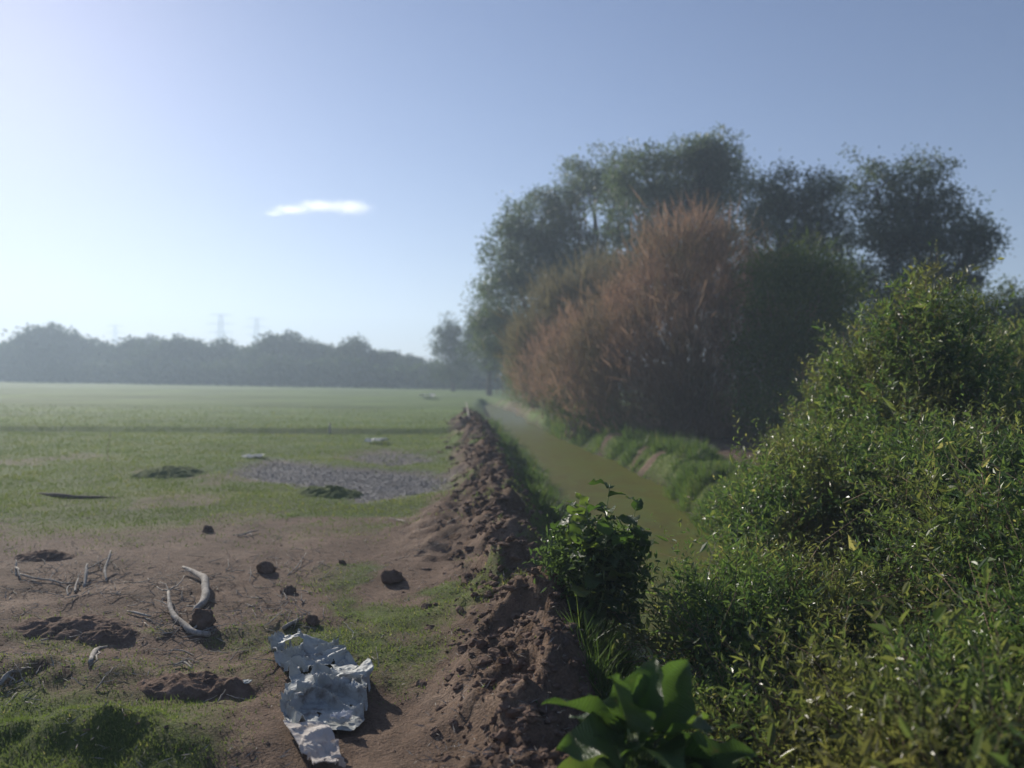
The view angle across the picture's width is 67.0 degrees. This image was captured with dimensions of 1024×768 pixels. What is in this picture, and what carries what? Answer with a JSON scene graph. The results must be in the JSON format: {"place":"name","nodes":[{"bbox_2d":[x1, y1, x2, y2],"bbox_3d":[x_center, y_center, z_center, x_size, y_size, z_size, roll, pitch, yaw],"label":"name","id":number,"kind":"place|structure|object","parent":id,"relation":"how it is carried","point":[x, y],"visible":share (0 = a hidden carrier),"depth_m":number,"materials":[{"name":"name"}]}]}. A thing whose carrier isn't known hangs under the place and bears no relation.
{"place":"outdoors","nodes":[
{"label":"outdoors","id":0,"kind":"place"},
{"bbox_2d":[0,381,1021,767],"bbox_3d":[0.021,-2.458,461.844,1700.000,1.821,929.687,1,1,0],"label":"ground","id":1,"kind":"structure","parent":0,"point":[400,731],"depth_m":9.78,"materials":[{"name":"brown soil"}]},
{"bbox_2d":[0,339,19,363],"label":"tree","id":2,"kind":"object","parent":1,"relation":"on","point":[2,343],"visible":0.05,"depth_m":206.44,"materials":[{"name":"green plant"}]},
{"bbox_2d":[0,668,25,685],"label":"dead branch","id":3,"kind":"object","parent":1,"relation":"on","point":[6,675],"visible":1,"depth_m":6.32,"materials":[{"name":"grey wood"}]},
{"bbox_2d":[15,560,21,579],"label":"dead branch","id":4,"kind":"object","parent":1,"relation":"on","point":[16,570],"visible":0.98,"depth_m":9.85,"materials":[{"name":"grey wood"}]},
{"bbox_2d":[12,549,75,561],"bbox_3d":[-6.550,2.414,10.796,1.015,0.188,0.665,1,1,0],"label":"earth mound","id":5,"kind":"object","parent":1,"relation":"on","point":[46,555],"visible":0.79,"depth_m":10.71,"materials":[{"name":"soil"}]},
{"bbox_2d":[20,572,75,586],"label":"dead branch","id":6,"kind":"object","parent":1,"relation":"on","point":[49,579],"visible":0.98,"depth_m":9.54,"materials":[{"name":"grey wood"}]},
{"bbox_2d":[0,321,101,379],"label":"tree","id":7,"kind":"object","parent":1,"relation":"on","point":[37,343],"visible":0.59,"depth_m":200.77,"materials":[{"name":"green plant"}]},
{"bbox_2d":[11,614,131,639],"bbox_3d":[-4.500,2.479,7.916,1.218,0.195,0.798,1,1,0],"label":"earth clod","id":8,"kind":"object","parent":1,"relation":"on","point":[57,627],"visible":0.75,"depth_m":7.82,"materials":[{"name":"soil"}]},
{"bbox_2d":[36,493,114,498],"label":"dead branch","id":9,"kind":"object","parent":1,"relation":"on","point":[66,495],"visible":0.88,"depth_m":15.92,"materials":[{"name":"wood"}]},
{"bbox_2d":[74,571,80,592],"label":"dead branch","id":10,"kind":"object","parent":1,"relation":"on","point":[75,587],"visible":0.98,"depth_m":9.25,"materials":[{"name":"grey wood"}]},
{"bbox_2d":[83,563,88,587],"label":"dead branch","id":11,"kind":"object","parent":1,"relation":"on","point":[85,575],"visible":0.99,"depth_m":9.59,"materials":[{"name":"grey wood"}]},
{"bbox_2d":[62,336,125,371],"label":"tree","id":12,"kind":"object","parent":1,"relation":"on","point":[92,351],"visible":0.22,"depth_m":196.77,"materials":[{"name":"green plant"}]},
{"bbox_2d":[88,646,107,665],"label":"dead branch","id":13,"kind":"object","parent":1,"relation":"on","point":[96,652],"visible":1,"depth_m":6.82,"materials":[{"name":"grey wood"}]},
{"bbox_2d":[88,552,115,568],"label":"dead branch","id":14,"kind":"object","parent":1,"relation":"on","point":[99,562],"visible":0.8,"depth_m":10.20,"materials":[{"name":"grey wood"}]},
{"bbox_2d":[103,550,111,581],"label":"dead branch","id":15,"kind":"object","parent":1,"relation":"on","point":[105,567],"visible":0.98,"depth_m":9.90,"materials":[{"name":"grey wood"}]},
{"bbox_2d":[75,624,140,644],"bbox_3d":[-3.982,2.509,7.646,0.754,0.189,0.494,1,1,0],"label":"earth clod","id":16,"kind":"object","parent":1,"relation":"on","point":[113,633],"visible":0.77,"depth_m":7.60,"materials":[{"name":"soil"}]},
{"bbox_2d":[106,325,124,345],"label":"pylon","id":17,"kind":"object","parent":1,"relation":"on","point":[114,329],"visible":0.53,"depth_m":879.39,"materials":[{"name":"metal"}]},
{"bbox_2d":[90,333,163,382],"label":"tree","id":18,"kind":"object","parent":1,"relation":"on","point":[124,346],"visible":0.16,"depth_m":192.26,"materials":[{"name":"green plant"}]},
{"bbox_2d":[127,610,151,616],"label":"dead branch","id":19,"kind":"object","parent":1,"relation":"on","point":[138,613],"visible":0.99,"depth_m":8.20,"materials":[{"name":"grey wood"}]},
{"bbox_2d":[130,465,207,478],"bbox_3d":[-8.791,2.236,19.771,1.798,0.283,2.480,1,1,0],"label":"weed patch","id":20,"kind":"object","parent":1,"relation":"on","point":[169,471],"visible":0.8,"depth_m":19.38,"materials":[{"name":"plant"}]},
{"bbox_2d":[125,329,216,380],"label":"tree","id":21,"kind":"object","parent":1,"relation":"on","point":[175,347],"visible":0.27,"depth_m":182.42,"materials":[{"name":"green plant"}]},
{"bbox_2d":[136,670,219,699],"bbox_3d":[-2.742,2.504,6.393,0.986,0.205,0.646,1,1,0],"label":"earth clod","id":22,"kind":"object","parent":1,"relation":"on","point":[179,683],"visible":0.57,"depth_m":6.31,"materials":[{"name":"soil"}]},
{"bbox_2d":[170,661,192,668],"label":"dead branch","id":23,"kind":"object","parent":1,"relation":"on","point":[180,662],"visible":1,"depth_m":6.85,"materials":[{"name":"grey wood"}]},
{"bbox_2d":[168,649,194,655],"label":"dead branch","id":24,"kind":"object","parent":1,"relation":"on","point":[181,650],"visible":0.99,"depth_m":7.35,"materials":[{"name":"grey wood"}]},
{"bbox_2d":[153,575,210,636],"bbox_3d":[-3.634,2.408,8.389,0.401,0.190,1.943,0,1,-30],"label":"dead branch","id":25,"kind":"object","parent":1,"relation":"on","point":[188,628],"visible":0.96,"depth_m":7.97,"materials":[{"name":"grey wood"}]},
{"bbox_2d":[180,566,211,611],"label":"dead branch","id":26,"kind":"object","parent":1,"relation":"on","point":[205,589],"visible":0.93,"depth_m":8.98,"materials":[{"name":"grey wood"}]},
{"bbox_2d":[189,608,215,630],"bbox_3d":[-3.168,2.428,7.941,0.265,0.259,0.211,1,1,30],"label":"root stump","id":27,"kind":"object","parent":1,"relation":"on","point":[202,619],"visible":0.9,"depth_m":7.88,"materials":[{"name":"wood"}]},
{"bbox_2d":[202,525,213,532],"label":"earth clod","id":28,"kind":"object","parent":1,"relation":"on","point":[207,529],"visible":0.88,"depth_m":12.62,"materials":[{"name":"soil"}]},
{"bbox_2d":[180,335,240,380],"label":"tree","id":29,"kind":"object","parent":1,"relation":"on","point":[208,352],"visible":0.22,"depth_m":182.33,"materials":[{"name":"green plant"}]},
{"bbox_2d":[207,314,234,343],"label":"pylon","id":30,"kind":"object","parent":1,"relation":"on","point":[219,332],"visible":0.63,"depth_m":779.12,"materials":[{"name":"metal"}]},
{"bbox_2d":[200,677,254,701],"bbox_3d":[-2.401,2.519,6.377,0.812,0.183,0.532,1,1,0],"label":"earth clod","id":31,"kind":"object","parent":1,"relation":"on","point":[235,686],"visible":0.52,"depth_m":6.33,"materials":[{"name":"soil"}]},
{"bbox_2d":[243,679,251,683],"bbox_3d":[-2.223,2.478,6.440,0.111,0.026,0.088,1,1,0],"label":"plastic scrap","id":32,"kind":"object","parent":31,"relation":"on","point":[247,681],"visible":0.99,"depth_m":6.43,"materials":[{"name":"white plastic"}]},
{"bbox_2d":[0,508,457,706],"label":"twig litter","id":33,"kind":"object","parent":1,"relation":"on","point":[152,602],"visible":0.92,"depth_m":8.82,"materials":[{"name":"brown wood"}]},
{"bbox_2d":[211,343,263,384],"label":"tree","id":34,"kind":"object","parent":1,"relation":"on","point":[240,350],"visible":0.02,"depth_m":178.89,"materials":[{"name":"green plant"}]},
{"bbox_2d":[237,530,258,536],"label":"dead branch","id":35,"kind":"object","parent":1,"relation":"on","point":[249,532],"visible":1,"depth_m":12.38,"materials":[{"name":"grey wood"}]},
{"bbox_2d":[241,454,264,457],"bbox_3d":[-8.019,2.220,24.030,0.609,0.075,0.632,1,1,0],"label":"pale scrap","id":36,"kind":"object","parent":1,"relation":"on","point":[256,455],"visible":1,"depth_m":23.91,"materials":[{"name":"white plastic"}]},
{"bbox_2d":[247,317,266,343],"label":"pylon","id":37,"kind":"object","parent":1,"relation":"on","point":[255,326],"visible":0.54,"depth_m":819.28,"materials":[{"name":"metal"}]},
{"bbox_2d":[256,560,275,573],"bbox_3d":[-3.236,2.429,10.214,0.251,0.213,0.238,1,1,22],"label":"earth clod","id":38,"kind":"object","parent":1,"relation":"on","point":[265,567],"visible":0.91,"depth_m":10.12,"materials":[{"name":"soil"}]},
{"bbox_2d":[227,329,316,384],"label":"tree","id":39,"kind":"object","parent":1,"relation":"on","point":[270,343],"visible":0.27,"depth_m":173.06,"materials":[{"name":"green plant"}]},
{"bbox_2d":[280,585,295,593],"bbox_3d":[-2.679,2.481,9.258,0.196,0.156,0.160,0,1,-10],"label":"earth clod","id":40,"kind":"object","parent":1,"relation":"on","point":[289,589],"visible":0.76,"depth_m":9.21,"materials":[{"name":"soil"}]},
{"bbox_2d":[282,616,300,629],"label":"dead branch","id":41,"kind":"object","parent":1,"relation":"on","point":[286,626],"visible":0.96,"depth_m":7.95,"materials":[{"name":"grey wood"}]},
{"bbox_2d":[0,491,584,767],"bbox_3d":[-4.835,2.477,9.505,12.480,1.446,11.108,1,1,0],"label":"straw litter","id":42,"kind":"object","parent":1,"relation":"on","point":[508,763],"visible":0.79,"depth_m":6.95,"materials":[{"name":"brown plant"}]},
{"bbox_2d":[0,503,587,767],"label":"soil crumbs","id":43,"kind":"object","parent":1,"relation":"on","point":[356,739],"visible":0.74,"depth_m":6.61,"materials":[{"name":"brown soil"}]},
{"bbox_2d":[287,553,305,575],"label":"twig","id":44,"kind":"object","parent":1,"relation":"on","point":[296,566],"visible":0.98,"depth_m":10.34,"materials":[{"name":"grey wood"}]},
{"bbox_2d":[0,404,607,767],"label":"meadow grass","id":45,"kind":"structure","parent":1,"relation":"on","point":[26,718],"depth_m":16.77,"materials":[{"name":"green plant"}]},
{"bbox_2d":[274,339,334,385],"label":"tree","id":46,"kind":"object","parent":1,"relation":"on","point":[311,351],"visible":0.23,"depth_m":168.35,"materials":[{"name":"green plant"}]},
{"bbox_2d":[304,614,319,626],"bbox_3d":[-2.103,2.498,8.145,0.159,0.149,0.127,1,1,23],"label":"earth clod","id":47,"kind":"object","parent":1,"relation":"on","point":[312,620],"visible":0.94,"depth_m":8.11,"materials":[{"name":"soil"}]},
{"bbox_2d":[283,720,345,767],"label":"plastic sheet","id":48,"kind":"object","parent":1,"relation":"on","point":[317,742],"visible":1,"depth_m":5.32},
{"bbox_2d":[268,629,373,730],"bbox_3d":[-1.601,2.423,6.556,0.786,0.236,2.036,0,1,-21],"label":"plastic sheet","id":49,"kind":"object","parent":1,"relation":"on","point":[339,686],"visible":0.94,"depth_m":6.25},
{"bbox_2d":[329,709,352,719],"bbox_3d":[-1.271,2.466,5.764,0.162,0.058,0.108,1,1,0],"label":"shiny wrapper","id":50,"kind":"object","parent":49,"relation":"on","point":[343,713],"visible":1,"depth_m":5.74,"materials":[{"name":"silver metal"}]},
{"bbox_2d":[294,485,363,498],"bbox_3d":[-4.023,2.386,17.037,1.595,0.323,2.200,1,1,0],"label":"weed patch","id":51,"kind":"object","parent":1,"relation":"on","point":[334,491],"visible":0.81,"depth_m":16.67,"materials":[{"name":"green plant"}]},
{"bbox_2d":[230,451,449,503],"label":"mud flakes","id":52,"kind":"object","parent":1,"relation":"on","point":[334,478],"visible":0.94,"depth_m":19.91,"materials":[{"name":"grey soil"}]},
{"bbox_2d":[312,332,385,386],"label":"tree","id":53,"kind":"object","parent":1,"relation":"on","point":[356,348],"visible":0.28,"depth_m":161.24,"materials":[{"name":"green plant"}]},
{"bbox_2d":[0,352,730,390],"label":"scrub","id":54,"kind":"object","parent":1,"relation":"on","point":[202,373],"visible":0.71,"depth_m":164.68,"materials":[{"name":"plant"}]},
{"bbox_2d":[364,438,388,441],"bbox_3d":[-5.103,2.099,29.147,0.890,0.140,0.722,1,1,0],"label":"pale sack","id":55,"kind":"object","parent":1,"relation":"on","point":[375,439],"visible":1,"depth_m":29.03,"materials":[{"name":"white plastic"}]},
{"bbox_2d":[368,348,406,386],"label":"tree","id":56,"kind":"object","parent":1,"relation":"on","point":[382,358],"visible":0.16,"depth_m":163.61,"materials":[{"name":"green plant"}]},
{"bbox_2d":[380,569,405,584],"bbox_3d":[-1.490,2.448,9.676,0.328,0.305,0.294,0,1,-18],"label":"earth clod","id":57,"kind":"object","parent":1,"relation":"on","point":[391,576],"visible":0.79,"depth_m":9.56,"materials":[{"name":"brown soil"}]},
{"bbox_2d":[381,353,435,387],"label":"tree","id":58,"kind":"object","parent":1,"relation":"on","point":[411,359],"visible":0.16,"depth_m":157.93,"materials":[{"name":"green plant"}]},
{"bbox_2d":[421,311,474,390],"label":"distant tree","id":59,"kind":"object","parent":1,"relation":"on","point":[448,332],"visible":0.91,"depth_m":124.09,"materials":[{"name":"green plant"}]},
{"bbox_2d":[430,364,492,388],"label":"tree","id":60,"kind":"object","parent":1,"relation":"on","point":[462,380],"visible":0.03,"depth_m":148.94,"materials":[{"name":"green plant"}]},
{"bbox_2d":[454,292,514,395],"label":"distant tree","id":61,"kind":"object","parent":1,"relation":"on","point":[489,374],"visible":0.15,"depth_m":99.52,"materials":[{"name":"green plant"}]},
{"bbox_2d":[402,407,603,767],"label":"loose soil","id":62,"kind":"structure","parent":1,"relation":"on","point":[540,756],"depth_m":6.67,"materials":[{"name":"brown soil"}]},
{"bbox_2d":[455,176,596,407],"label":"tall tree","id":63,"kind":"object","parent":1,"relation":"on","point":[531,245],"visible":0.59,"depth_m":60.52,"materials":[{"name":"green plant"}]},
{"bbox_2d":[494,358,561,418],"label":"bush","id":64,"kind":"object","parent":1,"relation":"on","point":[509,383],"visible":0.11,"depth_m":48.43,"materials":[{"name":"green plant"}]},
{"bbox_2d":[481,232,652,425],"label":"dry shrub","id":65,"kind":"object","parent":1,"relation":"on","point":[547,298],"visible":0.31,"depth_m":43.15,"materials":[{"name":"brown plant"}]},
{"bbox_2d":[525,379,629,439],"bbox_3d":[3.079,0.889,36.932,4.210,3.404,5.905,0,1,-26],"label":"bush","id":66,"kind":"object","parent":1,"relation":"on","point":[575,419],"visible":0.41,"depth_m":36.89,"materials":[{"name":"green plant"}]},
{"bbox_2d":[522,479,658,644],"bbox_3d":[0.790,1.705,7.468,1.120,1.614,1.274,0,1,-45],"label":"broad leaved bush","id":67,"kind":"object","parent":1,"relation":"on","point":[598,567],"visible":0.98,"depth_m":7.23,"materials":[{"name":"green plant"}]},
{"bbox_2d":[531,139,650,283],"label":"tall tree","id":68,"kind":"object","parent":1,"relation":"on","point":[585,175],"visible":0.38,"depth_m":59.15,"materials":[{"name":"green plant"}]},
{"bbox_2d":[502,183,794,441],"bbox_3d":[5.061,-2.941,34.521,17.094,11.327,9.785,1,1,36],"label":"dry shrub","id":69,"kind":"object","parent":1,"relation":"on","point":[689,412],"visible":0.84,"depth_m":32.34,"materials":[{"name":"brown plant"}]},
{"bbox_2d":[541,655,756,767],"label":"broad leaved plant","id":70,"kind":"object","parent":1,"relation":"on","point":[639,704],"visible":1,"depth_m":4.07,"materials":[{"name":"green plant"}]},
{"bbox_2d":[577,121,764,380],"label":"tall tree","id":71,"kind":"object","parent":1,"relation":"on","point":[705,163],"visible":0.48,"depth_m":50.59,"materials":[{"name":"green plant"}]},
{"bbox_2d":[536,614,838,767],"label":"shrub","id":72,"kind":"object","parent":1,"relation":"on","point":[707,703],"visible":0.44,"depth_m":5.53,"materials":[{"name":"green plant"}]},
{"bbox_2d":[486,407,1011,767],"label":"bank grass","id":73,"kind":"structure","parent":1,"relation":"on","point":[536,483],"depth_m":19.67,"materials":[{"name":"green plant"}]},
{"bbox_2d":[733,391,827,475],"bbox_3d":[5.733,1.894,14.439,3.240,3.550,4.400,1,1,0],"label":"shrub","id":74,"kind":"object","parent":1,"relation":"on","point":[788,422],"visible":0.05,"depth_m":15.05,"materials":[{"name":"green plant"}]},
{"bbox_2d":[590,439,974,759],"bbox_3d":[2.414,2.119,7.267,4.050,3.087,3.873,1,1,0],"label":"shrub","id":75,"kind":"object","parent":1,"relation":"on","point":[729,600],"visible":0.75,"depth_m":6.80,"materials":[{"name":"green plant"}]},
{"bbox_2d":[702,218,884,443],"bbox_3d":[11.045,-2.135,29.469,7.136,9.105,7.072,1,1,0],"label":"willow shrub","id":76,"kind":"object","parent":1,"relation":"on","point":[790,339],"visible":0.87,"depth_m":29.20,"materials":[{"name":"green plant"}]},
{"bbox_2d":[705,148,881,372],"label":"tall tree","id":77,"kind":"object","parent":1,"relation":"on","point":[778,207],"visible":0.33,"depth_m":44.77,"materials":[{"name":"green plant"}]},
{"bbox_2d":[682,362,985,594],"bbox_3d":[4.228,1.484,10.541,4.392,3.566,4.668,1,1,0],"label":"shrub","id":78,"kind":"object","parent":1,"relation":"on","point":[777,491],"visible":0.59,"depth_m":9.95,"materials":[{"name":"green plant"}]},
{"bbox_2d":[687,556,1023,767],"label":"shrub","id":79,"kind":"object","parent":1,"relation":"on","point":[967,721],"visible":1,"depth_m":4.42,"materials":[{"name":"green plant"}]},
{"bbox_2d":[770,236,1023,463],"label":"shrub","id":80,"kind":"object","parent":1,"relation":"on","point":[908,366],"visible":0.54,"depth_m":11.26,"materials":[{"name":"green plant"}]},
{"bbox_2d":[804,394,1023,670],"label":"shrub","id":81,"kind":"object","parent":1,"relation":"on","point":[994,545],"visible":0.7,"depth_m":7.11,"materials":[{"name":"green plant"}]},
{"bbox_2d":[832,142,1017,365],"bbox_3d":[21.057,-4.913,39.920,9.363,15.175,6.622,1,1,0],"label":"tall tree","id":82,"kind":"object","parent":1,"relation":"on","point":[910,228],"visible":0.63,"depth_m":39.24,"materials":[{"name":"green plant"}]},
{"bbox_2d":[826,366,1023,608],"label":"shrub","id":83,"kind":"object","parent":1,"relation":"on","point":[934,444],"visible":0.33,"depth_m":8.69,"materials":[{"name":"green plant"}]},
{"bbox_2d":[863,500,1023,716],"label":"shrub","id":84,"kind":"object","parent":1,"relation":"on","point":[1013,627],"visible":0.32,"depth_m":5.24,"materials":[{"name":"green plant"}]},
{"bbox_2d":[925,273,1023,358],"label":"tall tree","id":85,"kind":"object","parent":1,"relation":"on","point":[1016,302],"visible":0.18,"depth_m":29.40,"materials":[{"name":"green plant"}]},
{"bbox_2d":[927,350,1023,569],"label":"shrub","id":86,"kind":"object","parent":1,"relation":"on","point":[1011,403],"visible":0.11,"depth_m":10.16,"materials":[{"name":"green plant"}]},
{"bbox_2d":[936,284,1023,410],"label":"shrub","id":87,"kind":"object","parent":1,"relation":"on","point":[1013,360],"visible":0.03,"depth_m":14.65,"materials":[{"name":"green plant"}]},
{"bbox_2d":[0,0,1023,379],"label":"sky","id":88,"kind":"structure","parent":0,"point":[327,171],"materials":[{"name":"blue"}]},
{"bbox_2d":[485,405,843,749],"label":"water","id":89,"kind":"structure","parent":0,"point":[573,469],"depth_m":21.37,"materials":[{"name":"green liquid"}]}
]}

